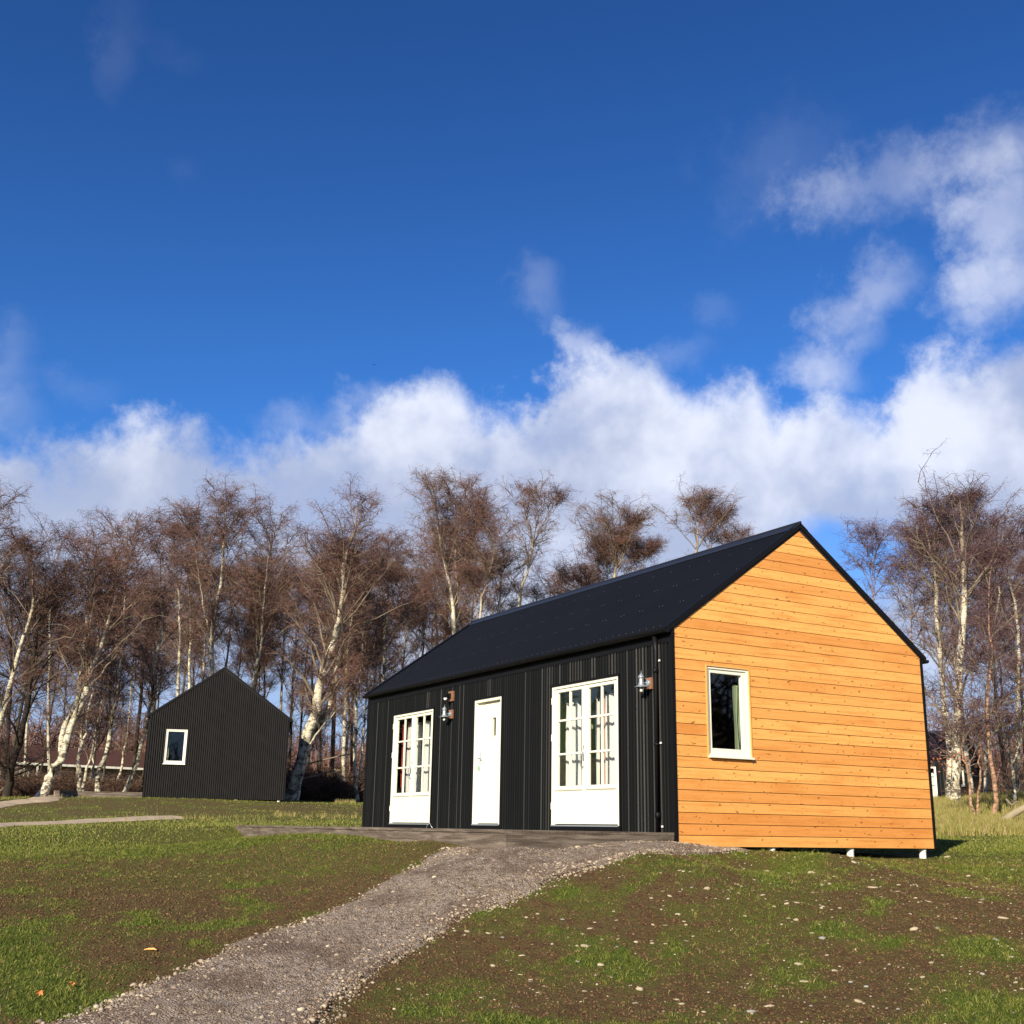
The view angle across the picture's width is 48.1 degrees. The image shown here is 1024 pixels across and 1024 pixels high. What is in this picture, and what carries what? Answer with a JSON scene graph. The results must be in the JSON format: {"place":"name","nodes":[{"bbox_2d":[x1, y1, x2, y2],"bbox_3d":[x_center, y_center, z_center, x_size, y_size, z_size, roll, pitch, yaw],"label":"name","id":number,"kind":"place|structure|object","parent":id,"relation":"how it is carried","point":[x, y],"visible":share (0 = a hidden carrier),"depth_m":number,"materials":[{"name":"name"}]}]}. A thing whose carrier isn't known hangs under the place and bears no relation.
{"place":"outdoors","nodes":[
{"label":"outdoors","id":0,"kind":"place"},
{"bbox_2d":[0,795,63,807],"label":"gravel path","id":1,"kind":"structure","parent":0,"point":[49,798],"depth_m":35.71,"materials":[{"name":"beige gravel"}]},
{"bbox_2d":[0,815,182,826],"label":"gravel path","id":2,"kind":"structure","parent":0,"point":[133,818],"depth_m":28.08,"materials":[{"name":"beige gravel"}]},
{"bbox_2d":[34,840,747,1023],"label":"gravel path","id":3,"kind":"structure","parent":0,"point":[379,918],"depth_m":10.27,"materials":[{"name":"grey gravel"}]},
{"bbox_2d":[0,797,1023,1023],"bbox_3d":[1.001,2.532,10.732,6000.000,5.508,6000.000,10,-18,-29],"label":"ground","id":4,"kind":"structure","parent":0,"point":[174,809],"depth_m":10.65,"materials":[{"name":"green plant"}]},
{"bbox_2d":[0,471,52,689],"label":"birch tree","id":5,"kind":"object","parent":4,"relation":"on","point":[6,556],"visible":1,"depth_m":37.48,"materials":[{"name":"brown plant"}]},
{"bbox_2d":[2,616,68,775],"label":"birch tree","id":6,"kind":"object","parent":4,"relation":"on","point":[26,734],"visible":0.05,"depth_m":63.95,"materials":[{"name":"brown plant"}]},
{"bbox_2d":[0,774,72,796],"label":"undergrowth","id":7,"kind":"object","parent":4,"relation":"on","point":[26,791],"visible":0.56,"depth_m":41.39,"materials":[{"name":"plant"}]},
{"bbox_2d":[0,528,77,787],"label":"dark tree","id":8,"kind":"object","parent":4,"relation":"on","point":[9,706],"visible":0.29,"depth_m":43.79,"materials":[{"name":"brown plant"}]},
{"bbox_2d":[1,572,80,754],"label":"birch tree","id":9,"kind":"object","parent":4,"relation":"on","point":[17,724],"visible":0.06,"depth_m":60.53,"materials":[{"name":"brown plant"}]},
{"bbox_2d":[2,506,109,772],"bbox_3d":[-21.106,6.284,51.907,5.691,13.074,3.990,4,-16,-9],"label":"birch tree","id":10,"kind":"object","parent":4,"relation":"on","point":[48,712],"visible":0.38,"depth_m":52.13,"materials":[{"name":"brown plant"}]},
{"bbox_2d":[34,610,80,775],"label":"birch tree","id":11,"kind":"object","parent":4,"relation":"on","point":[52,699],"visible":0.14,"depth_m":57.00,"materials":[{"name":"brown plant"}]},
{"bbox_2d":[0,555,123,796],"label":"birch tree","id":12,"kind":"object","parent":4,"relation":"on","point":[10,769],"visible":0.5,"depth_m":41.07,"materials":[{"name":"brown plant"}]},
{"bbox_2d":[0,517,132,732],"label":"birch tree","id":13,"kind":"object","parent":4,"relation":"on","point":[13,674],"visible":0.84,"depth_m":39.82,"materials":[{"name":"brown plant"}]},
{"bbox_2d":[0,745,144,784],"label":"bungalow","id":14,"kind":"object","parent":4,"relation":"on","point":[113,760],"visible":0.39,"depth_m":83.21,"materials":[{"name":"brown tile"}]},
{"bbox_2d":[45,594,148,790],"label":"birch tree","id":15,"kind":"object","parent":4,"relation":"on","point":[98,729],"visible":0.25,"depth_m":44.79,"materials":[{"name":"brown plant"}]},
{"bbox_2d":[54,790,141,796],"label":"timber deck","id":16,"kind":"structure","parent":4,"relation":"on","point":[93,793],"depth_m":39.05,"materials":[{"name":"grey wood"}]},
{"bbox_2d":[53,529,144,790],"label":"birch tree","id":17,"kind":"object","parent":4,"relation":"on","point":[81,732],"visible":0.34,"depth_m":42.76,"materials":[{"name":"brown plant"}]},
{"bbox_2d":[24,509,189,796],"bbox_3d":[-14.290,4.981,39.673,5.442,9.982,5.105,10,-18,-29],"label":"birch tree","id":18,"kind":"object","parent":4,"relation":"on","point":[85,646],"visible":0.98,"depth_m":39.56,"materials":[{"name":"brown plant"}]},
{"bbox_2d":[57,498,186,790],"bbox_3d":[-15.108,4.946,43.455,4.741,11.744,4.742,10,-18,-29],"label":"birch tree","id":19,"kind":"object","parent":4,"relation":"on","point":[117,694],"visible":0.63,"depth_m":43.84,"materials":[{"name":"brown plant"}]},
{"bbox_2d":[99,625,158,780],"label":"birch tree","id":20,"kind":"object","parent":4,"relation":"on","point":[125,740],"visible":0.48,"depth_m":54.44,"materials":[{"name":"brown plant"}]},
{"bbox_2d":[0,761,285,792],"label":"undergrowth","id":21,"kind":"object","parent":4,"relation":"on","point":[115,785],"visible":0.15,"depth_m":48.92,"materials":[{"name":"plant"}]},
{"bbox_2d":[111,562,186,780],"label":"birch tree","id":22,"kind":"object","parent":4,"relation":"on","point":[137,737],"visible":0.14,"depth_m":62.01,"materials":[{"name":"brown plant"}]},
{"bbox_2d":[120,565,187,780],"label":"birch tree","id":23,"kind":"object","parent":4,"relation":"on","point":[159,657],"visible":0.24,"depth_m":57.46,"materials":[{"name":"brown plant"}]},
{"bbox_2d":[0,897,322,1021],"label":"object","id":24,"kind":"object","parent":4,"relation":"on","point":[74,971],"visible":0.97,"depth_m":9.25,"materials":[{"name":"green plant"}]},
{"bbox_2d":[114,529,235,791],"bbox_3d":[-13.722,5.983,45.883,5.151,10.984,3.948,-7,-17,25],"label":"birch tree","id":25,"kind":"object","parent":4,"relation":"on","point":[150,705],"visible":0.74,"depth_m":46.07,"materials":[{"name":"brown plant"}]},
{"bbox_2d":[147,511,223,688],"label":"birch tree","id":26,"kind":"object","parent":4,"relation":"on","point":[189,662],"visible":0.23,"depth_m":54.42,"materials":[{"name":"brown plant"}]},
{"bbox_2d":[150,512,238,696],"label":"birch tree","id":27,"kind":"object","parent":4,"relation":"on","point":[185,641],"visible":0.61,"depth_m":52.34,"materials":[{"name":"brown plant"}]},
{"bbox_2d":[163,565,231,693],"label":"birch tree","id":28,"kind":"object","parent":4,"relation":"on","point":[185,672],"visible":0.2,"depth_m":55.70,"materials":[{"name":"brown plant"}]},
{"bbox_2d":[166,597,242,698],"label":"birch tree","id":29,"kind":"object","parent":4,"relation":"on","point":[194,666],"visible":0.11,"depth_m":63.41,"materials":[{"name":"brown plant"}]},
{"bbox_2d":[148,468,282,675],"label":"birch tree","id":30,"kind":"object","parent":4,"relation":"on","point":[191,518],"visible":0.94,"depth_m":51.35,"materials":[{"name":"brown plant"}]},
{"bbox_2d":[141,666,293,801],"bbox_3d":[-11.354,9.236,45.109,5.067,5.038,10.221,4,-16,-11],"label":"timber cabin","id":31,"kind":"object","parent":4,"relation":"on","point":[223,733],"visible":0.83,"depth_m":40.33,"materials":[{"name":"black wood"}]},
{"bbox_2d":[162,728,188,764],"bbox_3d":[-11.721,8.180,39.975,0.770,1.240,0.145,4,-16,-11],"label":"window","id":32,"kind":"structure","parent":31,"relation":"in","point":[183,762],"depth_m":39.97,"materials":[{"name":"white paint"}]},
{"bbox_2d":[174,553,266,686],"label":"birch tree","id":33,"kind":"object","parent":4,"relation":"on","point":[203,665],"visible":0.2,"depth_m":58.01,"materials":[{"name":"brown plant"}]},
{"bbox_2d":[206,548,252,673],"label":"birch tree","id":34,"kind":"object","parent":4,"relation":"on","point":[226,588],"visible":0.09,"depth_m":66.39,"materials":[{"name":"brown plant"}]},
{"bbox_2d":[198,605,274,691],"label":"birch tree","id":35,"kind":"object","parent":4,"relation":"on","point":[238,659],"visible":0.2,"depth_m":58.50,"materials":[{"name":"brown plant"}]},
{"bbox_2d":[217,556,305,694],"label":"birch tree","id":36,"kind":"object","parent":4,"relation":"on","point":[248,645],"visible":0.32,"depth_m":56.89,"materials":[{"name":"brown plant"}]},
{"bbox_2d":[206,494,319,689],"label":"birch tree","id":37,"kind":"object","parent":4,"relation":"on","point":[256,614],"visible":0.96,"depth_m":51.44,"materials":[{"name":"brown plant"}]},
{"bbox_2d":[225,541,303,677],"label":"birch tree","id":38,"kind":"object","parent":4,"relation":"on","point":[257,551],"visible":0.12,"depth_m":65.60,"materials":[{"name":"brown plant"}]},
{"bbox_2d":[241,596,304,698],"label":"birch tree","id":39,"kind":"object","parent":4,"relation":"on","point":[265,681],"visible":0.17,"depth_m":62.17,"materials":[{"name":"brown plant"}]},
{"bbox_2d":[248,548,309,710],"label":"birch tree","id":40,"kind":"object","parent":4,"relation":"on","point":[281,677],"visible":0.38,"depth_m":58.45,"materials":[{"name":"brown plant"}]},
{"bbox_2d":[270,588,329,771],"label":"birch tree","id":41,"kind":"object","parent":4,"relation":"on","point":[290,736],"visible":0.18,"depth_m":66.27,"materials":[{"name":"brown plant"}]},
{"bbox_2d":[272,565,338,748],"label":"birch tree","id":42,"kind":"object","parent":4,"relation":"on","point":[317,587],"visible":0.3,"depth_m":57.15,"materials":[{"name":"brown plant"}]},
{"bbox_2d":[279,538,350,768],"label":"birch tree","id":43,"kind":"object","parent":4,"relation":"on","point":[294,562],"visible":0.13,"depth_m":61.28,"materials":[{"name":"brown plant"}]},
{"bbox_2d":[285,756,364,802],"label":"undergrowth","id":44,"kind":"object","parent":4,"relation":"on","point":[326,787],"visible":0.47,"depth_m":48.44,"materials":[{"name":"plant"}]},
{"bbox_2d":[282,650,372,799],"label":"birch tree","id":45,"kind":"object","parent":4,"relation":"on","point":[347,681],"visible":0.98,"depth_m":45.49,"materials":[{"name":"brown plant"}]},
{"bbox_2d":[296,594,368,776],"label":"birch tree","id":46,"kind":"object","parent":4,"relation":"on","point":[320,742],"visible":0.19,"depth_m":54.68,"materials":[{"name":"brown plant"}]},
{"bbox_2d":[306,537,382,776],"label":"birch tree","id":47,"kind":"object","parent":4,"relation":"on","point":[332,753],"depth_m":64.42,"materials":[{"name":"brown plant"}]},
{"bbox_2d":[262,468,433,800],"bbox_3d":[-6.990,5.185,47.025,6.449,13.945,6.440,15,-20,-40],"label":"birch tree","id":48,"kind":"object","parent":4,"relation":"on","point":[346,556],"visible":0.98,"depth_m":46.89,"materials":[{"name":"brown plant"}]},
{"bbox_2d":[315,584,380,776],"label":"birch tree","id":49,"kind":"object","parent":4,"relation":"on","point":[347,734],"visible":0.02,"depth_m":59.09,"materials":[{"name":"brown plant"}]},
{"bbox_2d":[299,532,412,781],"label":"birch tree","id":50,"kind":"object","parent":4,"relation":"on","point":[344,733],"visible":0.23,"depth_m":51.72,"materials":[{"name":"brown plant"}]},
{"bbox_2d":[311,537,424,801],"bbox_3d":[-6.218,6.717,49.480,5.380,11.638,5.304,10,-18,-29],"label":"birch tree","id":51,"kind":"object","parent":4,"relation":"on","point":[376,644],"visible":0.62,"depth_m":49.82,"materials":[{"name":"brown plant"}]},
{"bbox_2d":[356,602,409,773],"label":"birch tree","id":52,"kind":"object","parent":4,"relation":"on","point":[382,651],"visible":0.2,"depth_m":58.04,"materials":[{"name":"brown plant"}]},
{"bbox_2d":[344,523,440,715],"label":"birch tree","id":53,"kind":"object","parent":4,"relation":"on","point":[399,541],"visible":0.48,"depth_m":54.39,"materials":[{"name":"brown plant"}]},
{"bbox_2d":[366,554,435,649],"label":"birch tree","id":54,"kind":"object","parent":4,"relation":"on","point":[417,613],"visible":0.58,"depth_m":53.30,"materials":[{"name":"brown plant"}]},
{"bbox_2d":[362,557,450,672],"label":"birch tree","id":55,"kind":"object","parent":4,"relation":"on","point":[411,587],"visible":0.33,"depth_m":60.34,"materials":[{"name":"brown plant"}]},
{"bbox_2d":[403,558,455,662],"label":"birch tree","id":56,"kind":"object","parent":4,"relation":"on","point":[433,584],"visible":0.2,"depth_m":66.25,"materials":[{"name":"brown plant"}]},
{"bbox_2d":[405,580,468,666],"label":"birch tree","id":57,"kind":"object","parent":4,"relation":"on","point":[440,621],"visible":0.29,"depth_m":62.23,"materials":[{"name":"brown plant"}]},
{"bbox_2d":[400,510,489,645],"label":"birch tree","id":58,"kind":"object","parent":4,"relation":"on","point":[430,551],"visible":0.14,"depth_m":68.01,"materials":[{"name":"brown plant"}]},
{"bbox_2d":[396,463,510,634],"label":"birch tree","id":59,"kind":"object","parent":4,"relation":"on","point":[467,517],"visible":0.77,"depth_m":57.42,"materials":[{"name":"brown plant"}]},
{"bbox_2d":[235,825,673,849],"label":"timber deck","id":60,"kind":"structure","parent":4,"relation":"on","point":[485,839],"depth_m":14.25,"materials":[{"name":"wood"}]},
{"bbox_2d":[427,545,512,637],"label":"birch tree","id":61,"kind":"object","parent":4,"relation":"on","point":[470,616],"visible":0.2,"depth_m":64.43,"materials":[{"name":"brown plant"}]},
{"bbox_2d":[428,503,527,618],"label":"birch tree","id":62,"kind":"object","parent":4,"relation":"on","point":[488,567],"visible":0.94,"depth_m":55.31,"materials":[{"name":"brown plant"}]},
{"bbox_2d":[453,535,551,613],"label":"birch tree","id":63,"kind":"object","parent":4,"relation":"on","point":[506,570],"visible":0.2,"depth_m":62.98,"materials":[{"name":"brown plant"}]},
{"bbox_2d":[475,573,538,614],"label":"birch tree","id":64,"kind":"object","parent":4,"relation":"on","point":[503,596],"visible":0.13,"depth_m":68.16,"materials":[{"name":"brown plant"}]},
{"bbox_2d":[0,692,1023,789],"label":"distant wood","id":65,"kind":"object","parent":4,"relation":"on","point":[38,738],"visible":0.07,"depth_m":93.61,"materials":[{"name":"brown plant"}]},
{"bbox_2d":[0,839,1023,1023],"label":"soil clods","id":66,"kind":"object","parent":4,"relation":"on","point":[673,920],"visible":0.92,"depth_m":10.81,"materials":[{"name":"brown soil"}]},
{"bbox_2d":[491,469,580,606],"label":"birch tree","id":67,"kind":"object","parent":4,"relation":"on","point":[529,500],"visible":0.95,"depth_m":57.89,"materials":[{"name":"brown plant"}]},
{"bbox_2d":[523,547,599,598],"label":"birch tree","id":68,"kind":"object","parent":4,"relation":"on","point":[554,590],"visible":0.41,"depth_m":62.69,"materials":[{"name":"brown plant"}]},
{"bbox_2d":[545,539,619,591],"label":"birch tree","id":69,"kind":"object","parent":4,"relation":"on","point":[580,581],"visible":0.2,"depth_m":64.41,"materials":[{"name":"brown plant"}]},
{"bbox_2d":[562,485,673,579],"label":"birch tree","id":70,"kind":"object","parent":4,"relation":"on","point":[632,547],"visible":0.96,"depth_m":63.26,"materials":[{"name":"brown plant"}]},
{"bbox_2d":[362,521,936,858],"bbox_3d":[1.643,3.692,20.430,5.067,5.038,10.213,10,-18,-29],"label":"timber cabin","id":71,"kind":"object","parent":4,"relation":"on","point":[797,636],"visible":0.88,"depth_m":16.68,"materials":[{"name":"black wood"}]},
{"bbox_2d":[404,721,411,822],"bbox_3d":[-1.992,5.028,22.168,0.048,1.970,0.259,10,-18,-29],"label":"curtain","id":72,"kind":"object","parent":71,"relation":"hanging from","point":[408,754],"visible":0.46,"depth_m":22.27,"materials":[{"name":"white fabric"}]},
{"bbox_2d":[388,707,434,827],"bbox_3d":[-1.876,4.806,21.501,0.128,2.146,1.829,10,-18,-29],"label":"french door","id":73,"kind":"structure","parent":71,"relation":"in","point":[413,807],"depth_m":21.51,"materials":[{"name":"white paint"}]},
{"bbox_2d":[415,722,422,791],"bbox_3d":[-1.803,4.963,21.808,0.081,1.910,0.280,10,-18,-29],"label":"curtain","id":74,"kind":"object","parent":71,"relation":"hanging from","point":[418,763],"visible":0.45,"depth_m":21.81,"materials":[{"name":"white fabric"}]},
{"bbox_2d":[423,721,430,791],"bbox_3d":[-1.593,4.869,21.457,0.081,1.910,0.400,10,-18,-29],"label":"curtain","id":75,"kind":"object","parent":71,"relation":"hanging from","point":[427,757],"visible":0.38,"depth_m":21.50,"materials":[{"name":"white fabric"}]},
{"bbox_2d":[470,694,502,828],"bbox_3d":[-0.380,4.151,19.056,0.135,2.156,1.008,10,-18,-29],"label":"entrance door","id":76,"kind":"structure","parent":71,"relation":"in","point":[486,747],"depth_m":19.16,"materials":[{"name":"white paint"}]},
{"bbox_2d":[566,701,580,824],"bbox_3d":[0.922,3.782,17.251,0.081,1.850,0.420,10,-18,-29],"label":"curtain","id":77,"kind":"object","parent":71,"relation":"hanging from","point":[576,747],"visible":0.49,"depth_m":17.29,"materials":[{"name":"white fabric"}]},
{"bbox_2d":[549,673,621,831],"bbox_3d":[1.054,3.505,16.609,0.128,2.146,1.829,10,-18,-29],"label":"french door","id":78,"kind":"structure","parent":71,"relation":"in","point":[586,803],"depth_m":16.58,"materials":[{"name":"white paint"}]},
{"bbox_2d":[595,697,599,824],"bbox_3d":[1.260,3.628,16.711,0.045,1.870,0.149,10,-18,-29],"label":"curtain","id":79,"kind":"object","parent":71,"relation":"hanging from","point":[597,733],"visible":0.65,"depth_m":16.80,"materials":[{"name":"white fabric"}]},
{"bbox_2d":[605,693,617,824],"bbox_3d":[1.437,3.534,16.399,0.079,1.890,0.350,10,-18,-29],"label":"curtain","id":80,"kind":"object","parent":71,"relation":"hanging from","point":[610,744],"visible":0.45,"depth_m":16.50,"materials":[{"name":"white fabric"}]},
{"bbox_2d":[635,671,652,691],"bbox_3d":[1.759,2.287,15.411,0.238,0.307,0.185,10,-18,-29],"label":"wall lamp","id":81,"kind":"object","parent":71,"relation":"attached to","point":[648,682],"visible":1,"depth_m":15.40,"materials":[{"name":"silver metal"}]},
{"bbox_2d":[704,664,754,760],"bbox_3d":[2.906,2.700,15.431,0.766,1.240,0.145,10,-18,-29],"label":"window","id":82,"kind":"structure","parent":71,"relation":"in","point":[746,752],"depth_m":15.49,"materials":[{"name":"white paint"}]},
{"bbox_2d":[732,684,739,749],"bbox_3d":[3.074,2.857,15.689,0.124,0.990,0.043,10,-18,-29],"label":"curtain","id":83,"kind":"object","parent":71,"relation":"hanging from","point":[735,703],"visible":0.84,"depth_m":15.72,"materials":[{"name":"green fabric"}]},
{"bbox_2d":[646,473,755,552],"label":"birch tree","id":84,"kind":"object","parent":4,"relation":"on","point":[718,516],"visible":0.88,"depth_m":61.18,"materials":[{"name":"brown plant"}]},
{"bbox_2d":[392,841,1023,1023],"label":"pale grit","id":85,"kind":"object","parent":4,"relation":"on","point":[779,944],"visible":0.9,"depth_m":10.34,"materials":[{"name":"beige gravel"}]},
{"bbox_2d":[834,515,953,760],"bbox_3d":[16.198,6.059,47.486,5.174,12.950,4.080,-3,-16,15],"label":"birch tree","id":86,"kind":"object","parent":4,"relation":"on","point":[868,533],"visible":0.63,"depth_m":48.66,"materials":[{"name":"brown plant"}]},
{"bbox_2d":[866,469,1000,797],"bbox_3d":[15.769,4.634,42.557,5.155,12.456,4.926,-6,-17,25],"label":"birch tree","id":87,"kind":"object","parent":4,"relation":"on","point":[932,536],"visible":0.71,"depth_m":42.99,"materials":[{"name":"brown plant"}]},
{"bbox_2d":[883,518,985,792],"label":"birch tree","id":88,"kind":"object","parent":4,"relation":"on","point":[965,743],"visible":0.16,"depth_m":56.40,"materials":[{"name":"brown plant"}]},
{"bbox_2d":[887,441,1023,801],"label":"birch tree","id":89,"kind":"object","parent":4,"relation":"on","point":[955,789],"visible":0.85,"depth_m":41.58,"materials":[{"name":"brown plant"}]},
{"bbox_2d":[928,731,982,797],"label":"timber cabin","id":90,"kind":"object","parent":4,"relation":"on","point":[940,780],"visible":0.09,"depth_m":69.60,"materials":[{"name":"black wood"}]},
{"bbox_2d":[911,515,1023,790],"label":"birch tree","id":91,"kind":"object","parent":4,"relation":"on","point":[1002,759],"visible":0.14,"depth_m":53.83,"materials":[{"name":"brown plant"}]},
{"bbox_2d":[925,623,1013,815],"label":"young birch","id":92,"kind":"object","parent":4,"relation":"on","point":[963,730],"visible":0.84,"depth_m":33.11,"materials":[{"name":"brown plant"}]},
{"bbox_2d":[922,532,1023,813],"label":"young birch","id":93,"kind":"object","parent":4,"relation":"on","point":[989,752],"visible":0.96,"depth_m":33.19,"materials":[{"name":"brown plant"}]},
{"bbox_2d":[933,770,1023,795],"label":"undergrowth","id":94,"kind":"object","parent":4,"relation":"on","point":[975,789],"visible":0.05,"depth_m":55.94,"materials":[{"name":"brown plant"}]},
{"bbox_2d":[935,503,1023,793],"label":"birch tree","id":95,"kind":"object","parent":4,"relation":"on","point":[986,754],"visible":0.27,"depth_m":50.44,"materials":[{"name":"brown plant"}]},
{"bbox_2d":[945,637,1023,802],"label":"young tree","id":96,"kind":"object","parent":4,"relation":"on","point":[1012,766],"visible":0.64,"depth_m":37.94,"materials":[{"name":"brown plant"}]},
{"bbox_2d":[952,492,1023,791],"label":"birch tree","id":97,"kind":"object","parent":4,"relation":"on","point":[1008,529],"visible":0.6,"depth_m":42.94,"materials":[{"name":"brown plant"}]},
{"bbox_2d":[972,547,1023,779],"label":"birch tree","id":98,"kind":"object","parent":4,"relation":"on","point":[1016,641],"visible":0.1,"depth_m":59.01,"materials":[{"name":"brown plant"}]},
{"bbox_2d":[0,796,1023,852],"bbox_3d":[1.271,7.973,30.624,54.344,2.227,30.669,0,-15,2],"label":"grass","id":99,"kind":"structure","parent":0,"point":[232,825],"depth_m":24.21,"materials":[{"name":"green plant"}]},
{"bbox_2d":[0,0,1023,768],"label":"sky","id":100,"kind":"structure","parent":0,"point":[774,249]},
{"bbox_2d":[933,790,1023,836],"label":"dry grass","id":101,"kind":"structure","parent":0,"point":[952,817],"depth_m":30.45,"materials":[{"name":"yellow plant"}]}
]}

